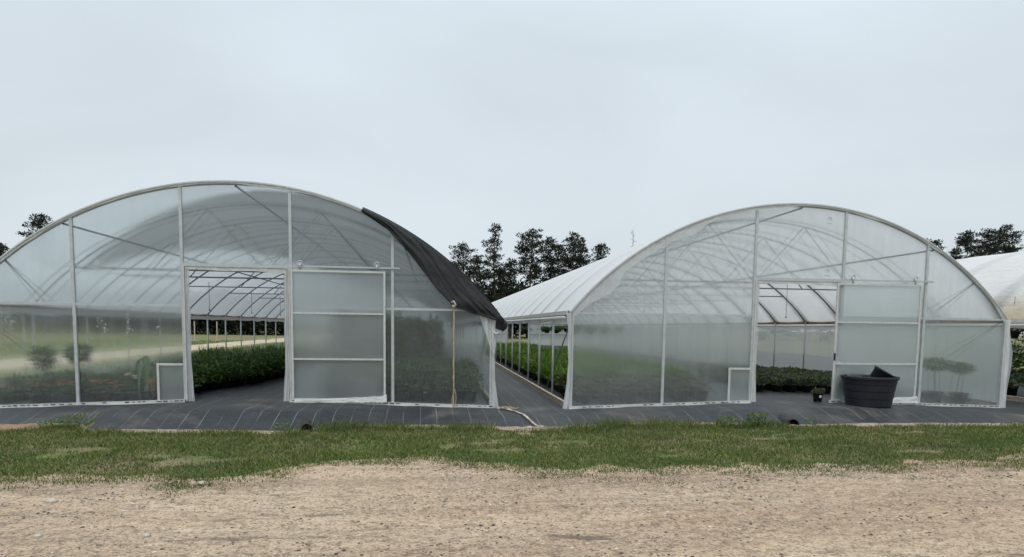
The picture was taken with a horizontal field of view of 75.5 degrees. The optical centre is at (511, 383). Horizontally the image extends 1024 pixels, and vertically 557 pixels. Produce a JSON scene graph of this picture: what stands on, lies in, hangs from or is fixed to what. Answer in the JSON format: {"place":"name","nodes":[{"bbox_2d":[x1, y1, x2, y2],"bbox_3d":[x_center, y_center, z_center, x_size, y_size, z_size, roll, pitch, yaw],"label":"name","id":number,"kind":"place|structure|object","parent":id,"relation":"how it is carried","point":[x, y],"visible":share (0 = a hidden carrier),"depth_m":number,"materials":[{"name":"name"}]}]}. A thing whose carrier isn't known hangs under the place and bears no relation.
{"place":"outdoors","nodes":[
{"label":"outdoors","id":0,"kind":"place"},
{"bbox_2d":[191,339,284,354],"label":"plants","id":1,"kind":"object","parent":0,"point":[195,343],"depth_m":58.05,"materials":[{"name":"green plant"}]},
{"bbox_2d":[0,453,1023,556],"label":"dirt road","id":2,"kind":"structure","parent":0,"point":[1004,519],"depth_m":6.01,"materials":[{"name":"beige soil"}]},
{"bbox_2d":[45,498,58,502],"bbox_3d":[-4.330,1.102,6.223,0.105,0.038,0.098,4,6,33],"label":"stone","id":3,"kind":"object","parent":2,"relation":"on","point":[51,500],"visible":1,"depth_m":6.20,"materials":[{"name":"stone"}]},
{"bbox_2d":[142,533,150,536],"bbox_3d":[-2.911,1.205,5.264,0.064,0.025,0.050,2,5,16],"label":"stone","id":4,"kind":"object","parent":2,"relation":"on","point":[146,535],"visible":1,"depth_m":5.25,"materials":[{"name":"stone"}]},
{"bbox_2d":[0,329,1023,508],"bbox_3d":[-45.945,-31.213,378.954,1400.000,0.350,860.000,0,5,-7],"label":"ground","id":5,"kind":"structure","parent":0,"point":[231,337],"depth_m":9.35,"materials":[{"name":"plant"}]},
{"bbox_2d":[0,243,10,255],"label":"pine tree","id":6,"kind":"object","parent":5,"relation":"on","point":[3,250],"visible":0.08,"depth_m":95.01,"materials":[{"name":"green plant"}]},
{"bbox_2d":[15,213,52,237],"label":"pine tree","id":7,"kind":"object","parent":5,"relation":"on","point":[39,222],"visible":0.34,"depth_m":93.80,"materials":[{"name":"green plant"}]},
{"bbox_2d":[55,413,95,426],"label":"weed","id":8,"kind":"object","parent":5,"relation":"on","point":[81,416],"visible":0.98,"depth_m":10.67,"materials":[{"name":"green plant"}]},
{"bbox_2d":[212,321,220,340],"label":"marker post","id":9,"kind":"object","parent":5,"relation":"on","point":[216,332],"visible":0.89,"depth_m":68.17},
{"bbox_2d":[191,338,283,349],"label":"gravel drive","id":10,"kind":"structure","parent":5,"relation":"on","point":[229,344],"depth_m":59.35,"materials":[{"name":"beige gravel"}]},
{"bbox_2d":[271,422,290,432],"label":"weed","id":11,"kind":"object","parent":5,"relation":"on","point":[287,427],"visible":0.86,"depth_m":10.29,"materials":[{"name":"green plant"}]},
{"bbox_2d":[301,419,311,431],"bbox_3d":[-3.377,0.698,10.847,0.177,0.177,0.600,-1,5,-19],"label":"drain pipe","id":12,"kind":"object","parent":5,"relation":"on","point":[305,421],"visible":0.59,"depth_m":10.77,"materials":[{"name":"black plastic"}]},
{"bbox_2d":[448,241,478,283],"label":"pine tree","id":13,"kind":"object","parent":5,"relation":"on","point":[464,262],"visible":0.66,"depth_m":101.24,"materials":[{"name":"green plant"}]},
{"bbox_2d":[467,254,489,294],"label":"pine tree","id":14,"kind":"object","parent":5,"relation":"on","point":[479,262],"visible":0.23,"depth_m":106.55,"materials":[{"name":"green plant"}]},
{"bbox_2d":[468,223,524,302],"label":"pine tree","id":15,"kind":"object","parent":5,"relation":"on","point":[493,257],"visible":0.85,"depth_m":101.80,"materials":[{"name":"green plant"}]},
{"bbox_2d":[483,272,511,329],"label":"pine tree","id":16,"kind":"object","parent":5,"relation":"on","point":[499,288],"visible":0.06,"depth_m":108.29,"materials":[{"name":"green plant"}]},
{"bbox_2d":[492,258,521,337],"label":"pine tree","id":17,"kind":"object","parent":5,"relation":"on","point":[505,281],"visible":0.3,"depth_m":106.25,"materials":[{"name":"green plant"}]},
{"bbox_2d":[0,422,1022,433],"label":"sand verge","id":18,"kind":"structure","parent":5,"relation":"on","point":[17,426],"depth_m":11.03,"materials":[{"name":"beige sand"}]},
{"bbox_2d":[30,419,74,429],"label":"weed","id":19,"kind":"object","parent":18,"relation":"on","point":[43,423],"visible":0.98,"depth_m":10.52,"materials":[{"name":"green plant"}]},
{"bbox_2d":[801,417,817,425],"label":"weed","id":20,"kind":"object","parent":18,"relation":"on","point":[808,419],"visible":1,"depth_m":11.85,"materials":[{"name":"green plant"}]},
{"bbox_2d":[0,344,1023,430],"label":"ground cover","id":21,"kind":"object","parent":5,"relation":"on","point":[262,405],"visible":0.24,"depth_m":12.37,"materials":[{"name":"grey fabric"}]},
{"bbox_2d":[193,371,205,392],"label":"potted shrub","id":22,"kind":"object","parent":21,"relation":"on","point":[195,379],"visible":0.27,"depth_m":13.74,"materials":[{"name":"green plant"}]},
{"bbox_2d":[191,358,208,364],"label":"potted shrub","id":23,"kind":"object","parent":21,"relation":"on","point":[198,361],"visible":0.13,"depth_m":16.36,"materials":[{"name":"green plant"}]},
{"bbox_2d":[193,351,208,360],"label":"potted daylily","id":24,"kind":"object","parent":21,"relation":"on","point":[200,356],"visible":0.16,"depth_m":18.60,"materials":[{"name":"green plant"}]},
{"bbox_2d":[192,367,211,392],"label":"potted shrub","id":25,"kind":"object","parent":21,"relation":"on","point":[197,389],"visible":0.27,"depth_m":14.10,"materials":[{"name":"green plant"}]},
{"bbox_2d":[195,346,212,357],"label":"potted daylily","id":26,"kind":"object","parent":21,"relation":"on","point":[199,351],"visible":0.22,"depth_m":20.55,"materials":[{"name":"green plant"}]},
{"bbox_2d":[192,362,216,391],"bbox_3d":[-6.780,-0.157,14.411,0.784,0.646,0.705,1,5,3],"label":"potted shrub","id":27,"kind":"object","parent":21,"relation":"on","point":[203,386],"visible":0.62,"depth_m":14.35,"materials":[{"name":"green plant"}]},
{"bbox_2d":[205,359,227,385],"bbox_3d":[-6.947,-0.263,15.623,0.776,0.650,0.774,0,5,-10],"label":"potted shrub","id":28,"kind":"object","parent":21,"relation":"on","point":[213,362],"visible":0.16,"depth_m":15.55,"materials":[{"name":"green plant"}]},
{"bbox_2d":[205,363,230,389],"bbox_3d":[-6.738,-0.174,14.869,0.688,0.596,0.675,1,5,3],"label":"potted shrub","id":29,"kind":"object","parent":21,"relation":"on","point":[216,385],"visible":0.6,"depth_m":14.81,"materials":[{"name":"green plant"}]},
{"bbox_2d":[215,359,241,387],"bbox_3d":[-6.613,-0.241,15.264,0.754,0.653,0.740,2,5,17],"label":"potted shrub","id":30,"kind":"object","parent":21,"relation":"on","point":[229,382],"visible":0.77,"depth_m":15.19,"materials":[{"name":"green plant"}]},
{"bbox_2d":[228,363,252,385],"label":"potted shrub","id":31,"kind":"object","parent":21,"relation":"on","point":[241,381],"visible":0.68,"depth_m":15.64,"materials":[{"name":"green plant"}]},
{"bbox_2d":[0,180,499,407],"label":"greenhouse","id":32,"kind":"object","parent":21,"relation":"on","point":[104,301],"visible":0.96,"depth_m":12.81,"materials":[{"name":"clear plastic"}]},
{"bbox_2d":[290,260,385,399],"bbox_3d":[-3.298,-0.984,12.591,1.756,2.669,0.040,0,5,-7],"label":"sliding door","id":33,"kind":"structure","parent":32,"relation":"in","point":[338,317],"depth_m":12.61,"materials":[{"name":"plastic"}]},
{"bbox_2d":[361,207,507,331],"bbox_3d":[-7.136,-4.225,33.549,9.274,2.746,43.200,0,5,-7],"label":"shade cloth","id":34,"kind":"object","parent":32,"relation":"on","point":[449,280],"visible":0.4,"depth_m":12.69,"materials":[{"name":"black fabric"}]},
{"bbox_2d":[451,300,456,407],"bbox_3d":[-1.127,-0.556,12.717,0.112,2.081,0.070,2,5,14],"label":"tie strap","id":35,"kind":"object","parent":34,"relation":"hanging from","point":[454,304],"visible":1,"depth_m":12.72,"materials":[{"name":"beige fabric"}]},
{"bbox_2d":[242,358,265,383],"bbox_3d":[-6.358,-0.316,16.214,0.777,0.641,0.699,2,5,18],"label":"potted shrub","id":36,"kind":"object","parent":21,"relation":"on","point":[255,376],"visible":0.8,"depth_m":16.12,"materials":[{"name":"green plant"}]},
{"bbox_2d":[249,359,272,382],"bbox_3d":[-6.376,-0.330,16.610,0.694,0.601,0.682,2,5,20],"label":"potted shrub","id":37,"kind":"object","parent":21,"relation":"on","point":[260,378],"visible":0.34,"depth_m":16.58,"materials":[{"name":"green plant"}]},
{"bbox_2d":[250,356,275,380],"bbox_3d":[-6.520,-0.402,17.067,0.791,0.663,0.789,0,5,-7],"label":"potted shrub","id":38,"kind":"object","parent":21,"relation":"on","point":[266,360],"visible":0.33,"depth_m":17.04,"materials":[{"name":"green plant"}]},
{"bbox_2d":[262,357,281,379],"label":"potted shrub","id":39,"kind":"object","parent":21,"relation":"on","point":[269,376],"visible":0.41,"depth_m":17.50,"materials":[{"name":"green plant"}]},
{"bbox_2d":[262,344,284,353],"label":"potted daylily","id":40,"kind":"object","parent":21,"relation":"on","point":[276,350],"visible":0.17,"depth_m":22.90,"materials":[{"name":"green plant"}]},
{"bbox_2d":[267,356,284,378],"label":"potted shrub","id":41,"kind":"object","parent":21,"relation":"on","point":[276,376],"visible":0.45,"depth_m":17.87,"materials":[{"name":"green plant"}]},
{"bbox_2d":[278,358,284,376],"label":"potted shrub","id":42,"kind":"object","parent":21,"relation":"on","point":[282,374],"visible":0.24,"depth_m":18.32,"materials":[{"name":"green plant"}]},
{"bbox_2d":[497,346,509,361],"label":"potted daylily","id":43,"kind":"object","parent":21,"relation":"on","point":[499,352],"visible":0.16,"depth_m":30.14,"materials":[{"name":"green plant"}]},
{"bbox_2d":[498,406,518,409],"bbox_3d":[-0.057,0.471,12.813,0.444,0.063,0.143,3,5,25],"label":"rope tangle","id":44,"kind":"object","parent":21,"relation":"on","point":[511,408],"visible":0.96,"depth_m":12.77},
{"bbox_2d":[504,348,522,366],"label":"potted daylily","id":45,"kind":"object","parent":21,"relation":"on","point":[513,354],"visible":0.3,"depth_m":26.32,"materials":[{"name":"green plant"}]},
{"bbox_2d":[508,349,525,369],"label":"potted daylily","id":46,"kind":"object","parent":21,"relation":"on","point":[515,365],"visible":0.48,"depth_m":24.98,"materials":[{"name":"green plant"}]},
{"bbox_2d":[514,354,525,371],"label":"potted daylily","id":47,"kind":"object","parent":21,"relation":"on","point":[517,363],"visible":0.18,"depth_m":23.88,"materials":[{"name":"green plant"}]},
{"bbox_2d":[516,351,532,366],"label":"potted daylily","id":48,"kind":"object","parent":21,"relation":"on","point":[523,358],"visible":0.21,"depth_m":23.22,"materials":[{"name":"green plant"}]},
{"bbox_2d":[522,358,533,377],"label":"potted daylily","id":49,"kind":"object","parent":21,"relation":"on","point":[530,374],"visible":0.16,"depth_m":21.15,"materials":[{"name":"green plant"}]},
{"bbox_2d":[497,407,570,427],"bbox_3d":[0.218,0.611,11.959,0.520,0.134,2.166,-3,6,-38],"label":"loose strap","id":50,"kind":"object","parent":21,"relation":"on","point":[527,417],"visible":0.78,"depth_m":11.79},
{"bbox_2d":[524,355,546,379],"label":"potted daylily","id":51,"kind":"object","parent":21,"relation":"on","point":[534,376],"visible":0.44,"depth_m":20.13,"materials":[{"name":"green plant"}]},
{"bbox_2d":[532,359,549,375],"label":"potted daylily","id":52,"kind":"object","parent":21,"relation":"on","point":[543,361],"visible":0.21,"depth_m":19.67,"materials":[{"name":"green plant"}]},
{"bbox_2d":[536,361,547,383],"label":"potted daylily","id":53,"kind":"object","parent":21,"relation":"on","point":[543,380],"visible":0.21,"depth_m":18.63,"materials":[{"name":"green plant"}]},
{"bbox_2d":[535,360,551,382],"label":"potted daylily","id":54,"kind":"object","parent":21,"relation":"on","point":[541,371],"visible":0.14,"depth_m":19.16,"materials":[{"name":"green plant"}]},
{"bbox_2d":[537,359,561,385],"bbox_3d":[1.076,-0.328,18.231,0.842,0.772,0.818,1,5,3],"label":"potted daylily","id":55,"kind":"object","parent":21,"relation":"on","point":[544,370],"visible":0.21,"depth_m":18.11,"materials":[{"name":"green plant"}]},
{"bbox_2d":[544,360,562,387],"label":"potted daylily","id":56,"kind":"object","parent":21,"relation":"on","point":[547,371],"visible":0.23,"depth_m":17.63,"materials":[{"name":"green plant"}]},
{"bbox_2d":[548,368,560,389],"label":"potted daylily","id":57,"kind":"object","parent":21,"relation":"on","point":[554,387],"visible":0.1,"depth_m":17.10,"materials":[{"name":"green plant"}]},
{"bbox_2d":[548,363,566,390],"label":"potted daylily","id":58,"kind":"object","parent":21,"relation":"on","point":[556,386],"visible":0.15,"depth_m":16.62,"materials":[{"name":"green plant"}]},
{"bbox_2d":[549,366,567,393],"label":"potted daylily","id":59,"kind":"object","parent":21,"relation":"on","point":[560,389],"visible":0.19,"depth_m":16.17,"materials":[{"name":"plant"}]},
{"bbox_2d":[555,372,566,396],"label":"potted shrub","id":60,"kind":"object","parent":21,"relation":"on","point":[563,388],"visible":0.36,"depth_m":15.29,"materials":[{"name":"green plant"}]},
{"bbox_2d":[556,367,566,384],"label":"potted daylily","id":61,"kind":"object","parent":21,"relation":"on","point":[564,373],"visible":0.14,"depth_m":15.54,"materials":[{"name":"plant"}]},
{"bbox_2d":[560,357,567,367],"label":"potted daylily","id":62,"kind":"object","parent":21,"relation":"on","point":[564,365],"visible":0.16,"depth_m":18.15,"materials":[{"name":"green plant"}]},
{"bbox_2d":[492,203,1011,408],"bbox_3d":[3.320,-3.474,35.617,9.977,4.245,44.585,0,5,-7],"label":"greenhouse","id":63,"kind":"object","parent":21,"relation":"on","point":[689,314],"visible":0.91,"depth_m":14.31,"materials":[{"name":"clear plastic"}]},
{"bbox_2d":[521,327,531,332],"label":"hanging basket","id":64,"kind":"object","parent":63,"relation":"hanging from","point":[525,330],"visible":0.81,"depth_m":42.91,"materials":[{"name":"plastic"}]},
{"bbox_2d":[541,326,551,332],"bbox_3d":[1.994,-3.350,36.946,0.764,1.050,0.653,-1,5,-17],"label":"hanging basket","id":65,"kind":"object","parent":63,"relation":"hanging from","point":[548,329],"visible":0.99,"depth_m":36.87,"materials":[{"name":"green plant"}]},
{"bbox_2d":[554,326,562,332],"bbox_3d":[2.538,-3.356,37.057,0.778,1.070,0.665,-3,6,-40],"label":"hanging basket","id":66,"kind":"object","parent":63,"relation":"hanging from","point":[558,329],"visible":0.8,"depth_m":36.95,"materials":[{"name":"green plant"}]},
{"bbox_2d":[831,275,922,400],"bbox_3d":[7.680,-0.932,13.920,1.922,2.669,0.053,0,5,-7],"label":"sliding door","id":67,"kind":"structure","parent":63,"relation":"in","point":[878,325],"depth_m":13.93,"materials":[{"name":"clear plastic"}]},
{"bbox_2d":[756,376,769,390],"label":"bedding plant","id":68,"kind":"object","parent":21,"relation":"on","point":[760,385],"visible":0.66,"depth_m":16.16,"materials":[{"name":"green plant"}]},
{"bbox_2d":[756,371,770,382],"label":"bedding plant","id":69,"kind":"object","parent":21,"relation":"on","point":[764,373],"visible":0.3,"depth_m":17.02,"materials":[{"name":"green plant"}]},
{"bbox_2d":[762,374,778,389],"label":"bedding plant","id":70,"kind":"object","parent":21,"relation":"on","point":[768,386],"visible":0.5,"depth_m":16.64,"materials":[{"name":"green plant"}]},
{"bbox_2d":[769,377,786,391],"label":"bedding plant","id":71,"kind":"object","parent":21,"relation":"on","point":[777,387],"visible":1,"depth_m":16.21,"materials":[{"name":"green plant"}]},
{"bbox_2d":[779,369,793,373],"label":"bedding plant","id":72,"kind":"object","parent":21,"relation":"on","point":[782,370],"visible":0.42,"depth_m":18.95,"materials":[{"name":"green plant"}]},
{"bbox_2d":[776,373,797,390],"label":"bedding plant","id":73,"kind":"object","parent":21,"relation":"on","point":[782,375],"visible":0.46,"depth_m":16.69,"materials":[{"name":"green plant"}]},
{"bbox_2d":[778,414,798,424],"bbox_3d":[5.045,0.709,12.296,0.239,0.239,0.900,1,5,1],"label":"drain pipe","id":74,"kind":"object","parent":21,"relation":"in","point":[785,419],"visible":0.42,"depth_m":12.03,"materials":[{"name":"black plastic"}]},
{"bbox_2d":[782,376,804,391],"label":"bedding plant","id":75,"kind":"object","parent":21,"relation":"on","point":[791,387],"visible":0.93,"depth_m":16.29,"materials":[{"name":"green plant"}]},
{"bbox_2d":[795,375,811,390],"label":"bedding plant","id":76,"kind":"object","parent":21,"relation":"on","point":[799,388],"visible":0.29,"depth_m":16.78,"materials":[{"name":"green plant"}]},
{"bbox_2d":[800,372,815,382],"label":"bedding plant","id":77,"kind":"object","parent":21,"relation":"on","point":[809,374],"visible":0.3,"depth_m":17.32,"materials":[{"name":"green plant"}]},
{"bbox_2d":[799,375,819,392],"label":"bedding plant","id":78,"kind":"object","parent":21,"relation":"on","point":[807,387],"visible":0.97,"depth_m":16.32,"materials":[{"name":"green plant"}]},
{"bbox_2d":[808,375,824,390],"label":"bedding plant","id":79,"kind":"object","parent":21,"relation":"on","point":[814,376],"visible":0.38,"depth_m":16.77,"materials":[{"name":"green plant"}]},
{"bbox_2d":[810,386,824,401],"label":"potted plant","id":80,"kind":"object","parent":21,"relation":"on","point":[818,396],"visible":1,"depth_m":14.04,"materials":[{"name":"green plant"}]},
{"bbox_2d":[814,376,831,392],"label":"bedding plant","id":81,"kind":"object","parent":21,"relation":"on","point":[827,381],"visible":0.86,"depth_m":16.35,"materials":[{"name":"green plant"}]},
{"bbox_2d":[840,374,899,407],"bbox_3d":[7.293,0.146,13.515,1.076,0.604,1.076,0,5,-7],"label":"stock tub","id":82,"kind":"object","parent":21,"relation":"on","point":[865,390],"visible":0.98,"depth_m":13.14,"materials":[{"name":"black plastic"}]},
{"bbox_2d":[869,366,895,377],"bbox_3d":[7.579,-0.094,13.587,0.488,0.348,0.488,29,15,-8],"label":"bucket","id":83,"kind":"object","parent":82,"relation":"on","point":[878,372],"visible":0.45,"depth_m":13.42,"materials":[{"name":"black plastic"}]},
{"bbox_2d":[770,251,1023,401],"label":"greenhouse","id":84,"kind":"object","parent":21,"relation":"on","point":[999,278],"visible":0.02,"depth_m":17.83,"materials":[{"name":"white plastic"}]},
{"bbox_2d":[1010,297,1023,338],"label":"hanging basket","id":85,"kind":"object","parent":84,"relation":"hanging from","point":[1015,334],"visible":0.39,"depth_m":16.34,"materials":[{"name":"green plant"}]},
{"bbox_2d":[1006,345,1023,395],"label":"tall shrub","id":86,"kind":"object","parent":21,"relation":"on","point":[1011,391],"visible":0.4,"depth_m":16.37,"materials":[{"name":"green plant"}]},
{"bbox_2d":[1008,342,1023,384],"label":"tall shrub","id":87,"kind":"object","parent":21,"relation":"on","point":[1015,361],"visible":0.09,"depth_m":17.22,"materials":[{"name":"green plant"}]},
{"bbox_2d":[1010,357,1023,387],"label":"tall shrub","id":88,"kind":"object","parent":21,"relation":"on","point":[1020,376],"visible":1,"depth_m":16.05,"materials":[{"name":"green plant"}]},
{"bbox_2d":[1012,353,1023,384],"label":"tall shrub","id":89,"kind":"object","parent":21,"relation":"on","point":[1019,370],"visible":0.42,"depth_m":16.68,"materials":[{"name":"green plant"}]},
{"bbox_2d":[521,268,542,323],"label":"pine tree","id":90,"kind":"object","parent":5,"relation":"on","point":[533,283],"visible":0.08,"depth_m":109.75,"materials":[{"name":"green plant"}]},
{"bbox_2d":[513,228,558,328],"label":"pine tree","id":91,"kind":"object","parent":5,"relation":"on","point":[534,265],"visible":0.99,"depth_m":102.22,"materials":[{"name":"green plant"}]},
{"bbox_2d":[536,235,565,281],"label":"pine tree","id":92,"kind":"object","parent":5,"relation":"on","point":[550,258],"visible":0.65,"depth_m":105.03,"materials":[{"name":"green plant"}]},
{"bbox_2d":[540,245,569,280],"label":"pine tree","id":93,"kind":"object","parent":5,"relation":"on","point":[558,259],"visible":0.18,"depth_m":109.02,"materials":[{"name":"green plant"}]},
{"bbox_2d":[551,231,593,274],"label":"pine tree","id":94,"kind":"object","parent":5,"relation":"on","point":[572,266],"visible":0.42,"depth_m":104.80,"materials":[{"name":"green plant"}]},
{"bbox_2d":[562,237,593,272],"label":"pine tree","id":95,"kind":"object","parent":5,"relation":"on","point":[582,248],"visible":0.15,"depth_m":108.33,"materials":[{"name":"green plant"}]},
{"bbox_2d":[591,243,610,262],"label":"pine tree","id":96,"kind":"object","parent":5,"relation":"on","point":[599,251],"visible":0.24,"depth_m":105.70,"materials":[{"name":"green plant"}]},
{"bbox_2d":[191,278,1023,342],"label":"woods","id":97,"kind":"object","parent":5,"relation":"on","point":[232,326],"visible":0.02,"depth_m":107.78,"materials":[{"name":"green plant"}]},
{"bbox_2d":[716,415,744,427],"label":"weed","id":98,"kind":"object","parent":5,"relation":"on","point":[731,420],"visible":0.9,"depth_m":11.67,"materials":[{"name":"green plant"}]},
{"bbox_2d":[738,412,772,426],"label":"weed","id":99,"kind":"object","parent":5,"relation":"on","point":[753,415],"visible":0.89,"depth_m":11.71,"materials":[{"name":"green plant"}]},
{"bbox_2d":[925,238,946,249],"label":"pine tree","id":100,"kind":"object","parent":5,"relation":"on","point":[936,242],"visible":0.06,"depth_m":111.21,"materials":[{"name":"green plant"}]},
{"bbox_2d":[948,229,986,259],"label":"pine tree","id":101,"kind":"object","parent":5,"relation":"on","point":[965,240],"visible":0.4,"depth_m":110.90,"materials":[{"name":"green plant"}]},
{"bbox_2d":[957,227,1020,256],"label":"pine tree","id":102,"kind":"object","parent":5,"relation":"on","point":[986,237],"visible":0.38,"depth_m":114.41,"materials":[{"name":"green plant"}]},
{"bbox_2d":[982,224,1023,254],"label":"pine tree","id":103,"kind":"object","parent":5,"relation":"on","point":[1006,229],"visible":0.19,"depth_m":116.91,"materials":[{"name":"green plant"}]},
{"bbox_2d":[0,0,1023,334],"label":"sky","id":104,"kind":"structure","parent":0,"point":[601,121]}
]}

